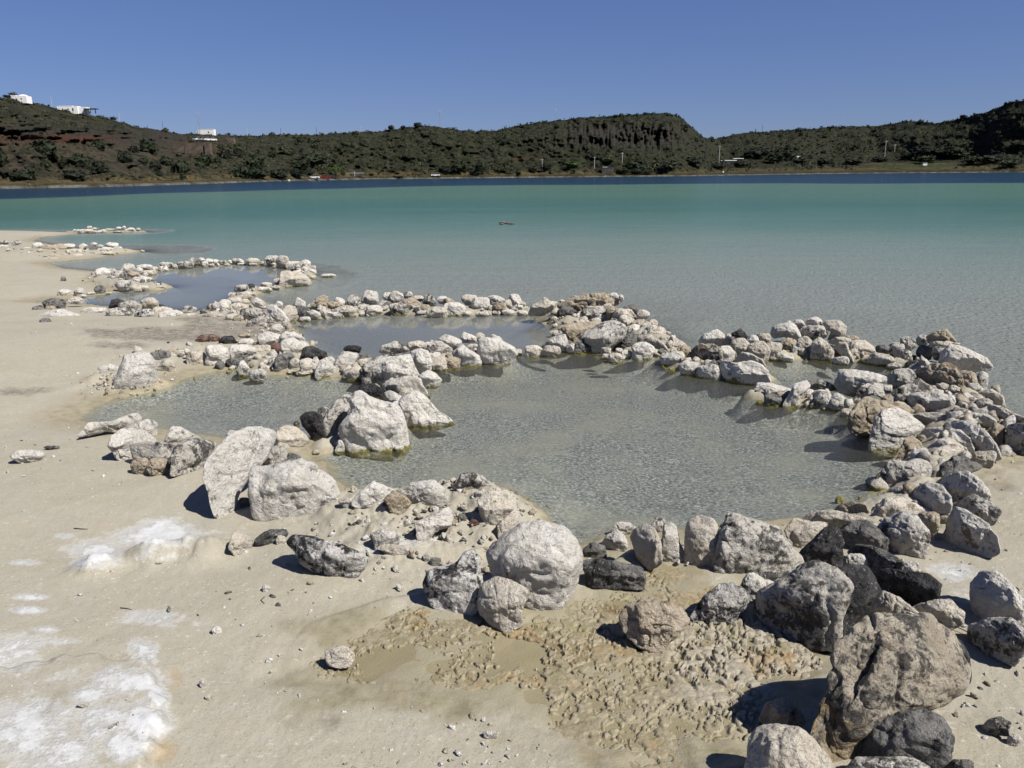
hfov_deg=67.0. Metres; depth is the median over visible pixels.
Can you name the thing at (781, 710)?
rock
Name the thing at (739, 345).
rock
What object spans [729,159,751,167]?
tree
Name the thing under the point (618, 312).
rock
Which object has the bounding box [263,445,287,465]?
rock
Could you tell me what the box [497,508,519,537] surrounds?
rock
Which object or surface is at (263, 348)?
rock
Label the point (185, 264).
rock
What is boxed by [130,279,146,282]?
rock
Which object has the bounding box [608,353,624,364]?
rock
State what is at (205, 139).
parked car
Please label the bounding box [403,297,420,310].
rock
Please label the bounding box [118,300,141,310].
rock
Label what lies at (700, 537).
rock
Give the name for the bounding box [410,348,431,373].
rock
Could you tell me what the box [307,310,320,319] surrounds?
rock
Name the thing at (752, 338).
rock
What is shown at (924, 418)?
rock
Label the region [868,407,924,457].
rock
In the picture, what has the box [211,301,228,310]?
rock
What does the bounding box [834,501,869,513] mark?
rock
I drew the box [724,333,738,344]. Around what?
rock
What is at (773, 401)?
rock
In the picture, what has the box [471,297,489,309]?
rock
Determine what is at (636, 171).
tree
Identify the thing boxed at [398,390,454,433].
rock
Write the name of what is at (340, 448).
rock
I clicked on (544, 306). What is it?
rock
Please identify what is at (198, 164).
shrub
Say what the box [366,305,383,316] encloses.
rock
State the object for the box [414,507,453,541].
rock
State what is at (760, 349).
rock
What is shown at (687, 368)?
rock
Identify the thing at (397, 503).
rock
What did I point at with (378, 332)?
pool water
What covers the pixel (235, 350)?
rock
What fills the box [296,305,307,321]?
rock
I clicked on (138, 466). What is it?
rock
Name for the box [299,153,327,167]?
tree
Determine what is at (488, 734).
rock
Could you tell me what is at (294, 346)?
rock
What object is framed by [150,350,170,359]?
rock
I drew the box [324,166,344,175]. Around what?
umbrella pine
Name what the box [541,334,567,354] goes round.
rock
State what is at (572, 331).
rock
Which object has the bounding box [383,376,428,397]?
rock
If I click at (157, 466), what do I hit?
rock
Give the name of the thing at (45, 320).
rock
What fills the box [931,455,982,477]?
rock
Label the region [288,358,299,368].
rock
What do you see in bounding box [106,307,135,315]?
rock
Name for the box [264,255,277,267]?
rock
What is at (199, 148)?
retaining wall
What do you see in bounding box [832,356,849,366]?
rock
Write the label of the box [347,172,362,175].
garden wall
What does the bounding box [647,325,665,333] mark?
rock
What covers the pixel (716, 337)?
rock
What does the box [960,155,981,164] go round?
tree
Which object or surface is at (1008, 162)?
tree
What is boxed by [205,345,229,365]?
rock
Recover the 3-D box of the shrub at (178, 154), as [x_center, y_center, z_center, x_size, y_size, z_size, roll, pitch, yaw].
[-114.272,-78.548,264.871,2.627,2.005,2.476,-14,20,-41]
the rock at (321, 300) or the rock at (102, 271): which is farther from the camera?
the rock at (102, 271)
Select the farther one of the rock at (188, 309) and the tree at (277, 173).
the tree at (277, 173)
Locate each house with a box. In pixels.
[10,95,32,103]
[57,106,98,113]
[197,129,215,134]
[719,158,743,164]
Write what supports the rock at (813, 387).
in the pool water at (814, 372)
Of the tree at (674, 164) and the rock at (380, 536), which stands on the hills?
the tree at (674, 164)
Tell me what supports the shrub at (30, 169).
on the hills
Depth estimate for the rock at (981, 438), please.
5.53 m
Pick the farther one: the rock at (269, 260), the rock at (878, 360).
the rock at (269, 260)
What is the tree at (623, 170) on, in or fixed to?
on the hills
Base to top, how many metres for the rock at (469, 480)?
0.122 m
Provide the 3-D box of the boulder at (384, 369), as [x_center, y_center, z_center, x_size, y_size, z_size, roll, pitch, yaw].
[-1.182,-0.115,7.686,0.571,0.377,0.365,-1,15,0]
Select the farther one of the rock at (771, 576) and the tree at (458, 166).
the tree at (458, 166)
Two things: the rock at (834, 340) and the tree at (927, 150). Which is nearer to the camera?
the rock at (834, 340)
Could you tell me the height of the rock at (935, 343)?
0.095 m
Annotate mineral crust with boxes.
[309,569,822,767]
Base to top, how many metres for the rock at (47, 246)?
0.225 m
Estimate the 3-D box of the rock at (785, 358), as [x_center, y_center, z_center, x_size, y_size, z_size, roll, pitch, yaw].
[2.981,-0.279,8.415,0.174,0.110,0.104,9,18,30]
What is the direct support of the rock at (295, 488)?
on the ground
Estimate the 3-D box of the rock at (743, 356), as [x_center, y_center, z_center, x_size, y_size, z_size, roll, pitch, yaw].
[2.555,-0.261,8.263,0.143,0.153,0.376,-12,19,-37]
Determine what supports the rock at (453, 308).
on the ground
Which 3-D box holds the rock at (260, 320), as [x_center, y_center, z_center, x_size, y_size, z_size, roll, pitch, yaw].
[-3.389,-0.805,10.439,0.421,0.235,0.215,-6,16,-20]
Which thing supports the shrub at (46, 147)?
on the hills
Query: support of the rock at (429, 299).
on the stones
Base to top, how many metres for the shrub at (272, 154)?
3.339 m
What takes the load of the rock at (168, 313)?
on the ground
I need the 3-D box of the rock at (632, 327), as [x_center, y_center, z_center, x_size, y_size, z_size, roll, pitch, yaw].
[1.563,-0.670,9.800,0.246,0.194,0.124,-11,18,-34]
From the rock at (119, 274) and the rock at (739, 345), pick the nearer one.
the rock at (739, 345)
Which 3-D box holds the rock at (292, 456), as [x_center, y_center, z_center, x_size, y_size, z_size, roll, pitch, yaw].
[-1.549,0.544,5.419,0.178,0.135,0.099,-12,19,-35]
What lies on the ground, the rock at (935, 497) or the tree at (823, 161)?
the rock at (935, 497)
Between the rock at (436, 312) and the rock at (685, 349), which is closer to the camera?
the rock at (685, 349)
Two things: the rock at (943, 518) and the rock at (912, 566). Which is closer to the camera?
the rock at (912, 566)
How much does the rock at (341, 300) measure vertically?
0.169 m
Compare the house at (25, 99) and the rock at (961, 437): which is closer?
the rock at (961, 437)
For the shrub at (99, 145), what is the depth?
224.27 m
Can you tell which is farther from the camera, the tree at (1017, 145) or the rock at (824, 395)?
the tree at (1017, 145)
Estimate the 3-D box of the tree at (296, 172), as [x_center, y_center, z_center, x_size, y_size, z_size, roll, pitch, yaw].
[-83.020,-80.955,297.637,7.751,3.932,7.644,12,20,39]
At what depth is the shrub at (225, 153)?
283.56 m
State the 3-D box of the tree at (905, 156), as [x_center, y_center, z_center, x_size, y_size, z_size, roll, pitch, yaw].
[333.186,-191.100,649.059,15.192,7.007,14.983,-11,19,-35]
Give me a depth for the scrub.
439.92 m
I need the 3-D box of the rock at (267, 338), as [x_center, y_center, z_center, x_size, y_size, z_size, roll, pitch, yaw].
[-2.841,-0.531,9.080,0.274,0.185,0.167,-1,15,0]
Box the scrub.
[0,96,1023,180]
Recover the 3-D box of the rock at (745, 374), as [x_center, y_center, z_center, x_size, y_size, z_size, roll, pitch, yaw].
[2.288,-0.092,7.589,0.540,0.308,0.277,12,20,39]
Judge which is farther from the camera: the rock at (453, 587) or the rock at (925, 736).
the rock at (453, 587)
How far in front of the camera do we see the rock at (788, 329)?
9.03 m
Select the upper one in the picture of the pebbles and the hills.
the hills
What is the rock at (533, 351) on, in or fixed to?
in the pool water at (613, 406)
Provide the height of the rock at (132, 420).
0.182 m
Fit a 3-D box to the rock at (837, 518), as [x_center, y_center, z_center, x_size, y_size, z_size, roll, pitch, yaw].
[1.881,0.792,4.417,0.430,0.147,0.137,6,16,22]
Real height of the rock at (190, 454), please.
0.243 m
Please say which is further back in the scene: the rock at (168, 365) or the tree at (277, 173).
the tree at (277, 173)
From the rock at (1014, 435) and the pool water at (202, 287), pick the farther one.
the pool water at (202, 287)
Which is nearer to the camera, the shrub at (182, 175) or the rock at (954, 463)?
the rock at (954, 463)
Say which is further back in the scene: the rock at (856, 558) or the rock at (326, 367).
the rock at (326, 367)
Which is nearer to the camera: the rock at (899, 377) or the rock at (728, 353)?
the rock at (899, 377)
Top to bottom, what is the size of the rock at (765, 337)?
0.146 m
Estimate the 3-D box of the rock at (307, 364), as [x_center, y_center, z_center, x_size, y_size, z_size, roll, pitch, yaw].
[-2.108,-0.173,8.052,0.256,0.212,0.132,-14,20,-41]
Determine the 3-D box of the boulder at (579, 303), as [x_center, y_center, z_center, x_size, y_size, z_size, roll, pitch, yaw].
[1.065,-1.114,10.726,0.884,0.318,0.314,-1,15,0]
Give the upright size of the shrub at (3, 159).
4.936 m
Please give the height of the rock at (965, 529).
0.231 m
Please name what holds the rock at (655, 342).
on the ground
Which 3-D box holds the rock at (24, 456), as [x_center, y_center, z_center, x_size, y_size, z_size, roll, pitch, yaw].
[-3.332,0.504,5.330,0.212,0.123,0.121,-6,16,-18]
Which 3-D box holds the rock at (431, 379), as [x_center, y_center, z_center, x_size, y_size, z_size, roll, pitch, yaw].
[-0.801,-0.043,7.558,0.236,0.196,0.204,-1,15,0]
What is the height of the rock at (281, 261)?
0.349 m
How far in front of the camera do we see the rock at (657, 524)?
4.42 m
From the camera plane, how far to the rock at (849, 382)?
7.00 m
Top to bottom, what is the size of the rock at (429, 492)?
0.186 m
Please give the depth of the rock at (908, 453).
5.47 m
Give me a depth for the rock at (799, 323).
9.19 m
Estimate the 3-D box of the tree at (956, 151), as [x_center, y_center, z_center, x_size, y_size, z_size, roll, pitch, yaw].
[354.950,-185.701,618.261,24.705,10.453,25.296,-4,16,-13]
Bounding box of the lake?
[0,172,1023,404]
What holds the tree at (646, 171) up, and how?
on the hills
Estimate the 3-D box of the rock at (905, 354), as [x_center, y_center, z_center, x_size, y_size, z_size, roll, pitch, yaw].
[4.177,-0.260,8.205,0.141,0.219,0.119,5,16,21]
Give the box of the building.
[601,167,613,173]
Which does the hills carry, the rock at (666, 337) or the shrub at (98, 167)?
the shrub at (98, 167)
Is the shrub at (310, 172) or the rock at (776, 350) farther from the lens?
the shrub at (310, 172)
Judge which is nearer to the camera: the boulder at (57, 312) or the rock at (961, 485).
the rock at (961, 485)
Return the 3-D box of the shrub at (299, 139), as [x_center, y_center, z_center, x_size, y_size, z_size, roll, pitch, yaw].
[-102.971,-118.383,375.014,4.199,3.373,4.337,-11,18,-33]
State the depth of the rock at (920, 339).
8.39 m
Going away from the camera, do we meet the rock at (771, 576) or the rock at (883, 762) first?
the rock at (883, 762)
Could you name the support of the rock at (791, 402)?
on the ground
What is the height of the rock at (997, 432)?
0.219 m
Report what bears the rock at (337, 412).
on the ground
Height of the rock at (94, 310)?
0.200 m
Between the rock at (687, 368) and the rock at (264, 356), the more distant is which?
the rock at (264, 356)
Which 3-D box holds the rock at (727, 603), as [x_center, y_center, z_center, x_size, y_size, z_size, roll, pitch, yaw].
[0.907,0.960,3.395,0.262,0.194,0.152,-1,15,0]
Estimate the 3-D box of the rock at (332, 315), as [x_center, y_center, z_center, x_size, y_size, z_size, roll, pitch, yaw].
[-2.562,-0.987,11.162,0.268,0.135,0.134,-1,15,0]
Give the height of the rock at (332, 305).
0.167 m
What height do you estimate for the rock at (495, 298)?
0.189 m
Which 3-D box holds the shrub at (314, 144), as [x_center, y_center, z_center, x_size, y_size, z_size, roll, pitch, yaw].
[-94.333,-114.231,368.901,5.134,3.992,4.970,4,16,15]
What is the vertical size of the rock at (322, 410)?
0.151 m
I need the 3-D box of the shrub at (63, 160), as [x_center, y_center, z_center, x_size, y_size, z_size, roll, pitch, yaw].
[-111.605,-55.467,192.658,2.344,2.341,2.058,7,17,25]
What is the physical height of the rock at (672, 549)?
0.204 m
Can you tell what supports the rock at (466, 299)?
on the ground
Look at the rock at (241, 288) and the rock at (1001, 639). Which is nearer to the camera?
the rock at (1001, 639)
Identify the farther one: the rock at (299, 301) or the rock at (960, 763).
the rock at (299, 301)
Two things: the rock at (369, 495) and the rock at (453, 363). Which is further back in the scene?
the rock at (453, 363)
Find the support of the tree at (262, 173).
on the hills
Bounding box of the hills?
[0,97,1023,188]
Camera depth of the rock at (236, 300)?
12.23 m
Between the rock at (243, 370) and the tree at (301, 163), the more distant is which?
the tree at (301, 163)
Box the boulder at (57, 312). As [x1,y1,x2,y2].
[38,309,78,316]
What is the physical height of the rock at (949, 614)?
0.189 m
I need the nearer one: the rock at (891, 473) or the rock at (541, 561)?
the rock at (541, 561)
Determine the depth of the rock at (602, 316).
10.51 m
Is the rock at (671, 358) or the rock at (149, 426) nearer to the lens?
the rock at (149, 426)
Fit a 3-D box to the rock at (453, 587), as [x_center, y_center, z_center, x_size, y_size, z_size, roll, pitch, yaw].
[-0.267,0.896,3.515,0.284,0.295,0.238,-1,15,0]
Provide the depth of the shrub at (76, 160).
192.41 m
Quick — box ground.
[0,230,1023,767]
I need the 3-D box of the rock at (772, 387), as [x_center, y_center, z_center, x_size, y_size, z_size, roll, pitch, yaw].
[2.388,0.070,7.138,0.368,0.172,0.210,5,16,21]
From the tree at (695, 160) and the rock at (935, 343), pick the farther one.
the tree at (695, 160)
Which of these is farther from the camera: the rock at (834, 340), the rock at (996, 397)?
the rock at (834, 340)
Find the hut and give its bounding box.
[222,138,235,144]
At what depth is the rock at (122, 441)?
5.43 m
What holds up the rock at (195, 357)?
on the ground
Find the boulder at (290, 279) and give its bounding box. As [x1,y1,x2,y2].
[279,270,311,288]
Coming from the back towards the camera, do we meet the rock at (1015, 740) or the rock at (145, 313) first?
the rock at (145, 313)
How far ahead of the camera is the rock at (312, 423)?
5.97 m
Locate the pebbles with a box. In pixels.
[2,320,1023,767]
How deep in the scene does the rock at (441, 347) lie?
8.53 m
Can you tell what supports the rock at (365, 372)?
on the ground
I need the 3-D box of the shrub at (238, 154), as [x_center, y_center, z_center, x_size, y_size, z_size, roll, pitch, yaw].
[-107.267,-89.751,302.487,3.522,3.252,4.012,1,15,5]
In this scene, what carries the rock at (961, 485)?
on the ground
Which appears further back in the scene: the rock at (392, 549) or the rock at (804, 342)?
the rock at (804, 342)
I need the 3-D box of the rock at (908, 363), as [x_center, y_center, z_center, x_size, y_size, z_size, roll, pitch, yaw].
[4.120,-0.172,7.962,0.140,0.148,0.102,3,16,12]
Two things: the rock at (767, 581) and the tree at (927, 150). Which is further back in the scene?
the tree at (927, 150)
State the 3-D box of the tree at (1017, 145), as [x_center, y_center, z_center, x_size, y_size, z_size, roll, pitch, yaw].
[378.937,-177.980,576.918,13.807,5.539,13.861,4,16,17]
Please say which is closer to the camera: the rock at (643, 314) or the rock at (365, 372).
the rock at (365, 372)
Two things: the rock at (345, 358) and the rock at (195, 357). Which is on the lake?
the rock at (345, 358)
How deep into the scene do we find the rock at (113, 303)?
12.03 m
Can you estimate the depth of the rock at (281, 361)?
8.11 m
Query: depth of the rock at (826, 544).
3.84 m
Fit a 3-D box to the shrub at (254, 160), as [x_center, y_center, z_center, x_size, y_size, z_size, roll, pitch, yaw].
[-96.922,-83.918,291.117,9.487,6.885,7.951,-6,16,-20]
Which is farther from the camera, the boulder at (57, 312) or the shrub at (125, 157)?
the shrub at (125, 157)
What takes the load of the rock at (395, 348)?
on the ground
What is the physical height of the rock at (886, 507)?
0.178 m
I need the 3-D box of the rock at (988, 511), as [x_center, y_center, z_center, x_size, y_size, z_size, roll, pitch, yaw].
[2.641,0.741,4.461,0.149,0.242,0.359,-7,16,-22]
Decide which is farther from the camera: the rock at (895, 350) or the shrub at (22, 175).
the shrub at (22, 175)
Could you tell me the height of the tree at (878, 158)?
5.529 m
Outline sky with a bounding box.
[0,0,1023,138]
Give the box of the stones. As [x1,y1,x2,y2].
[0,221,1019,707]
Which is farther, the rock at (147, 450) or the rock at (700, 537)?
the rock at (147, 450)
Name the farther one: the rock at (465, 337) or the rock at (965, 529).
the rock at (465, 337)
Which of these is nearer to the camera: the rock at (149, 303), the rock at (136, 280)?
the rock at (149, 303)
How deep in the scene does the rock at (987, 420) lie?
6.13 m
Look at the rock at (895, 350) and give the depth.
8.43 m
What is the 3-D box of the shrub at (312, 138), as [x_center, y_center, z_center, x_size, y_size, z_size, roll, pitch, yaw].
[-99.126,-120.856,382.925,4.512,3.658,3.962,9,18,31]
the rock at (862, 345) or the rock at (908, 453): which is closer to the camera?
the rock at (908, 453)
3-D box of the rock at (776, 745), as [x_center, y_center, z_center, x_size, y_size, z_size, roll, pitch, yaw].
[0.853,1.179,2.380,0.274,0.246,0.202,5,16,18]
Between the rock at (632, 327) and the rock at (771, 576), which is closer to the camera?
the rock at (771, 576)
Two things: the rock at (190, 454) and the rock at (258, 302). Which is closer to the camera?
the rock at (190, 454)
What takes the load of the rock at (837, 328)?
on the stones
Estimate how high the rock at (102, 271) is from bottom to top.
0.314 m
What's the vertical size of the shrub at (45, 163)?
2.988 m
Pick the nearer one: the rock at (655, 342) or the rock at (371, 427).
the rock at (371, 427)
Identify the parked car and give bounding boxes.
[201,137,211,140]
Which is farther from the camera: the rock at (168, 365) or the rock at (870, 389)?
the rock at (168, 365)
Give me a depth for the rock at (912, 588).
3.48 m
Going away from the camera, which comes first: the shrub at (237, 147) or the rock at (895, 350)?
the rock at (895, 350)
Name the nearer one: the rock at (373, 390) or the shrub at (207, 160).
the rock at (373, 390)
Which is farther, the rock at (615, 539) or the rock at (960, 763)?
the rock at (615, 539)
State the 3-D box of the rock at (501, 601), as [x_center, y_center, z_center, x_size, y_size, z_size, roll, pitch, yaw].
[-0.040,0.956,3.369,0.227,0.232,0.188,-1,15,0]
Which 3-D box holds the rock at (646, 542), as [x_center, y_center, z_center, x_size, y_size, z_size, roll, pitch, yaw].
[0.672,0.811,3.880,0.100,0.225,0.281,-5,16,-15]
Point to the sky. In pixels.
(257, 67)
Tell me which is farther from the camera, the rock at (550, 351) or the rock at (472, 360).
the rock at (550, 351)
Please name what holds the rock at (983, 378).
on the ground
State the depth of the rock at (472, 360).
8.29 m
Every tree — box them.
[254,168,268,178]
[269,169,289,178]
[288,169,306,177]
[289,158,310,169]
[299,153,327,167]
[414,122,421,127]
[438,166,451,173]
[449,161,469,171]
[474,162,487,170]
[526,166,536,171]
[540,163,554,169]
[564,161,579,167]
[603,156,614,162]
[614,168,631,173]
[629,161,639,169]
[629,168,644,173]
[640,165,648,169]
[642,169,652,173]
[649,161,660,171]
[659,161,677,169]
[686,156,704,165]
[710,162,726,169]
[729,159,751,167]
[740,147,769,157]
[763,150,785,163]
[774,149,796,159]
[792,156,812,164]
[817,158,833,165]
[842,159,862,164]
[870,156,889,161]
[899,152,914,159]
[908,144,949,157]
[912,154,936,162]
[937,145,971,157]
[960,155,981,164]
[981,154,1003,162]
[997,159,1020,166]
[1009,142,1023,148]
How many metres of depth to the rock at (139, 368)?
7.42 m
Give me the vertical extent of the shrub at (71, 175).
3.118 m
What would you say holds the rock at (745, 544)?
on the ground
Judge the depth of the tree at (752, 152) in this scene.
639.00 m
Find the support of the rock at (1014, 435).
on the ground
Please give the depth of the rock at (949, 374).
7.05 m
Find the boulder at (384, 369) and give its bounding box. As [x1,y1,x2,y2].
[371,354,419,385]
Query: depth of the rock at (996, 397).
6.71 m
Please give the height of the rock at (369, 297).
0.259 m
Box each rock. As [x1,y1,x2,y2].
[10,450,46,463]
[39,318,50,321]
[42,244,58,248]
[42,298,65,308]
[78,413,141,436]
[81,307,106,312]
[95,267,110,276]
[97,363,118,370]
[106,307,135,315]
[107,428,157,460]
[108,298,123,307]
[109,268,117,273]
[113,270,126,277]
[113,351,157,388]
[115,280,130,292]
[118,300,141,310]
[121,263,135,272]
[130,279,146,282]
[130,442,177,466]
[130,458,148,474]
[134,309,154,316]
[138,419,157,435]
[140,297,158,309]
[146,458,169,476]
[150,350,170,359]
[152,306,172,313]
[156,359,175,371]
[158,310,183,316]
[164,426,199,443]
[170,437,216,476]
[177,261,193,268]
[182,306,196,312]
[186,350,205,364]
[188,257,201,267]
[195,334,219,341]
[203,426,276,518]
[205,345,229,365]
[206,311,223,316]
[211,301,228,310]
[218,335,237,343]
[225,313,243,320]
[226,355,247,368]
[228,297,241,303]
[228,530,253,555]
[229,344,257,356]
[230,303,251,310]
[234,284,248,291]
[236,360,249,378]
[238,338,253,343]
[239,308,262,320]
[239,497,249,507]
[246,316,275,326]
[247,458,339,521]
[248,368,266,381]
[250,297,265,308]
[253,354,271,359]
[254,529,288,545]
[255,345,270,351]
[257,331,279,344]
[263,304,288,321]
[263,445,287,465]
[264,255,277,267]
[270,343,280,351]
[274,353,294,371]
[275,425,309,447]
[276,255,288,269]
[279,331,304,340]
[280,337,308,355]
[282,305,298,323]
[284,453,300,461]
[286,534,367,577]
[288,263,309,270]
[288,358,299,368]
[293,297,305,306]
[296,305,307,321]
[299,358,317,376]
[300,346,326,359]
[300,411,326,441]
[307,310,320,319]
[310,294,327,309]
[314,357,336,380]
[318,407,328,416]
[320,496,337,504]
[323,394,350,437]
[325,311,343,318]
[325,645,354,668]
[327,301,342,308]
[334,297,346,304]
[334,305,356,317]
[334,351,358,369]
[335,439,345,454]
[338,390,409,461]
[338,497,353,507]
[342,365,361,382]
[343,345,361,352]
[347,294,360,306]
[351,481,394,507]
[356,383,383,399]
[357,353,373,359]
[359,354,387,383]
[361,290,378,304]
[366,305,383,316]
[370,528,400,550]
[377,544,412,555]
[379,341,409,355]
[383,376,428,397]
[383,490,411,514]
[384,390,399,401]
[389,291,403,302]
[389,302,409,315]
[396,480,448,507]
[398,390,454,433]
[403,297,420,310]
[407,340,426,350]
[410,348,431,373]
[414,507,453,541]
[418,370,441,388]
[422,294,435,306]
[422,549,482,615]
[425,340,452,353]
[426,307,447,317]
[431,357,447,373]
[438,334,461,350]
[443,302,465,316]
[445,356,460,372]
[452,344,481,370]
[452,472,493,490]
[460,332,476,342]
[461,294,476,305]
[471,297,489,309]
[476,337,517,369]
[477,490,517,525]
[477,576,528,631]
[482,730,498,738]
[486,520,582,610]
[487,295,504,304]
[493,302,505,312]
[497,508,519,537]
[509,294,521,305]
[524,345,542,358]
[528,297,556,316]
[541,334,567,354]
[541,345,560,358]
[557,305,573,316]
[560,321,601,343]
[573,340,591,356]
[580,320,626,360]
[582,306,605,318]
[583,542,606,558]
[583,557,645,590]
[598,314,606,319]
[602,529,627,551]
[606,306,616,318]
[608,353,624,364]
[611,522,636,534]
[612,308,635,317]
[617,314,632,325]
[618,598,689,653]
[620,331,637,348]
[623,304,638,314]
[628,324,639,331]
[630,523,662,570]
[631,342,654,362]
[636,309,649,319]
[637,334,669,352]
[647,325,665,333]
[651,517,665,531]
[658,336,675,339]
[660,352,683,365]
[661,521,683,562]
[672,340,686,346]
[677,345,690,356]
[678,360,699,378]
[683,515,718,566]
[687,343,722,360]
[690,582,749,624]
[695,364,720,381]
[698,329,725,345]
[712,513,803,578]
[719,360,770,388]
[720,346,734,361]
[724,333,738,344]
[731,328,747,339]
[731,338,749,355]
[735,352,765,366]
[740,572,765,602]
[744,723,833,767]
[747,335,758,342]
[747,341,770,364]
[753,382,790,393]
[753,560,853,651]
[756,333,770,342]
[758,697,805,727]
[759,571,778,581]
[763,393,782,408]
[765,579,773,585]
[766,341,782,362]
[770,320,800,340]
[777,353,793,362]
[781,338,796,350]
[782,380,810,411]
[784,517,827,547]
[793,319,805,329]
[796,336,812,351]
[799,526,844,568]
[800,325,827,340]
[803,509,879,528]
[804,389,814,395]
[805,317,821,324]
[809,337,833,366]
[809,382,822,389]
[809,612,970,762]
[813,389,830,407]
[814,379,837,391]
[821,320,846,339]
[828,336,850,344]
[830,393,845,403]
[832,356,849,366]
[833,342,853,364]
[833,369,886,396]
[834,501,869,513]
[840,519,889,551]
[840,564,881,635]
[843,553,868,565]
[846,756,929,767]
[847,396,914,439]
[847,544,904,572]
[849,340,875,354]
[853,382,884,403]
[855,708,954,767]
[862,352,894,367]
[866,591,918,615]
[867,458,931,490]
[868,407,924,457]
[871,496,923,517]
[873,568,941,605]
[875,345,889,353]
[877,510,930,558]
[886,485,902,492]
[887,368,917,390]
[889,344,904,357]
[890,378,931,397]
[892,436,922,459]
[898,349,912,360]
[900,336,917,350]
[903,447,928,459]
[903,561,920,571]
[904,360,918,367]
[907,392,957,411]
[912,599,964,629]
[913,412,945,425]
[913,482,952,515]
[914,362,964,386]
[916,335,927,345]
[916,345,931,360]
[918,511,939,539]
[920,427,974,453]
[926,328,956,343]
[928,340,952,347]
[931,346,944,360]
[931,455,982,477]
[932,444,964,457]
[936,471,991,502]
[938,344,992,372]
[939,514,947,523]
[942,506,1000,557]
[943,759,973,767]
[946,420,1001,460]
[950,494,1001,525]
[958,639,971,683]
[962,372,977,382]
[966,617,1023,666]
[969,570,1023,623]
[971,451,996,468]
[973,412,996,426]
[977,371,988,389]
[978,389,1005,407]
[981,716,1011,736]
[984,403,1023,422]
[989,422,1004,445]
[1005,422,1023,455]
[1006,733,1022,746]
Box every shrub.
[0,147,7,167]
[8,169,37,181]
[26,166,36,173]
[32,136,57,157]
[39,159,51,168]
[43,123,51,129]
[59,157,67,164]
[60,169,87,181]
[66,153,90,168]
[87,161,110,173]
[90,139,107,149]
[117,149,133,162]
[127,145,139,152]
[138,138,158,153]
[138,156,148,164]
[147,159,162,171]
[158,155,172,165]
[170,159,191,172]
[175,152,182,156]
[179,173,186,178]
[194,161,202,166]
[195,152,213,165]
[214,156,220,163]
[216,148,232,159]
[231,164,256,178]
[232,143,244,155]
[233,150,242,157]
[242,152,266,168]
[267,150,276,157]
[295,136,303,142]
[306,169,314,175]
[307,136,315,141]
[310,140,319,147]
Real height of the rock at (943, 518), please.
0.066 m
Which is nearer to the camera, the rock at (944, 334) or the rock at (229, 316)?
the rock at (944, 334)
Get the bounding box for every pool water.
[80,370,358,437]
[82,265,282,307]
[311,315,549,354]
[329,352,891,513]
[754,359,886,397]
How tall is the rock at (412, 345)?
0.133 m
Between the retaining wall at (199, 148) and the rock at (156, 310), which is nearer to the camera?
the rock at (156, 310)
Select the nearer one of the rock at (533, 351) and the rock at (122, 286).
the rock at (533, 351)
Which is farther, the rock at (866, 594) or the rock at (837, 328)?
the rock at (837, 328)
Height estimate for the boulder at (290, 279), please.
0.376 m
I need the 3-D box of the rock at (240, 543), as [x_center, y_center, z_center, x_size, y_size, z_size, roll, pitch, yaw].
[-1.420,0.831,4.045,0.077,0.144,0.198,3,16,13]
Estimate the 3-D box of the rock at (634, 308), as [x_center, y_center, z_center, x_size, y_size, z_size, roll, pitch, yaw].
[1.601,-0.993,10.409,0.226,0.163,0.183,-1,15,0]
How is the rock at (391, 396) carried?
on the ground
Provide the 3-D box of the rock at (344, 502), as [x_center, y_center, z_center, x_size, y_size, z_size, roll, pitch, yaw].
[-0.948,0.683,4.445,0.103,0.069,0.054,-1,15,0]
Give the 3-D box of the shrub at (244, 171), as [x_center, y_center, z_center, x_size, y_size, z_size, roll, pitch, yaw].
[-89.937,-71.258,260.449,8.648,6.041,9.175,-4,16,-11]
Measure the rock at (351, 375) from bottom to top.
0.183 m
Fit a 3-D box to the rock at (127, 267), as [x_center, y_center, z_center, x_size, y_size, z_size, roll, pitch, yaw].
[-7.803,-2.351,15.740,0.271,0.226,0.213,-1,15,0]
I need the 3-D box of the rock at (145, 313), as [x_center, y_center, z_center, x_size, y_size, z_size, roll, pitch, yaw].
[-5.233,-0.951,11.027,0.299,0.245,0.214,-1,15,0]
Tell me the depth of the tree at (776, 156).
616.45 m
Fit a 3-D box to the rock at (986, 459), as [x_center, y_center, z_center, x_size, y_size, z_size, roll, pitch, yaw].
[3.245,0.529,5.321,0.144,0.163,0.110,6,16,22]
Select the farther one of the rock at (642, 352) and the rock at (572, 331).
the rock at (572, 331)
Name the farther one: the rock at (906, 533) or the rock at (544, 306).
the rock at (544, 306)
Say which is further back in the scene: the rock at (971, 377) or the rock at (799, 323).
the rock at (799, 323)
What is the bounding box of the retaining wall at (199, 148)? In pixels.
[174,143,212,154]
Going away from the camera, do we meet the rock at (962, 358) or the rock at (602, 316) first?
the rock at (962, 358)
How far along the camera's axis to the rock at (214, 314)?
10.88 m
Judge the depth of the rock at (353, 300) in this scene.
11.72 m
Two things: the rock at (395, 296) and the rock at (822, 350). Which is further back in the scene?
the rock at (395, 296)
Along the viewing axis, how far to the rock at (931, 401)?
6.49 m
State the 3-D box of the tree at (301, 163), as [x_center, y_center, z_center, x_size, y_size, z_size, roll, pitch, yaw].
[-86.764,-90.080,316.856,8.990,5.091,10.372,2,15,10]
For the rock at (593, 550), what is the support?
on the ground
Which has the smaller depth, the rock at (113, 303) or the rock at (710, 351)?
the rock at (710, 351)
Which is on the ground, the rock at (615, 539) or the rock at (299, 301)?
the rock at (615, 539)
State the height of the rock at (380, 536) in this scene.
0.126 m
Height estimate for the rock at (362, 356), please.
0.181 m
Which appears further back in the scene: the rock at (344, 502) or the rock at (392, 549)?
the rock at (344, 502)
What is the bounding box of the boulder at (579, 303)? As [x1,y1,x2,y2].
[557,292,619,313]
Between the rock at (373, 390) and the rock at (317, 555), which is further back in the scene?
the rock at (373, 390)
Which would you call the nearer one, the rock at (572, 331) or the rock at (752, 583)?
the rock at (752, 583)

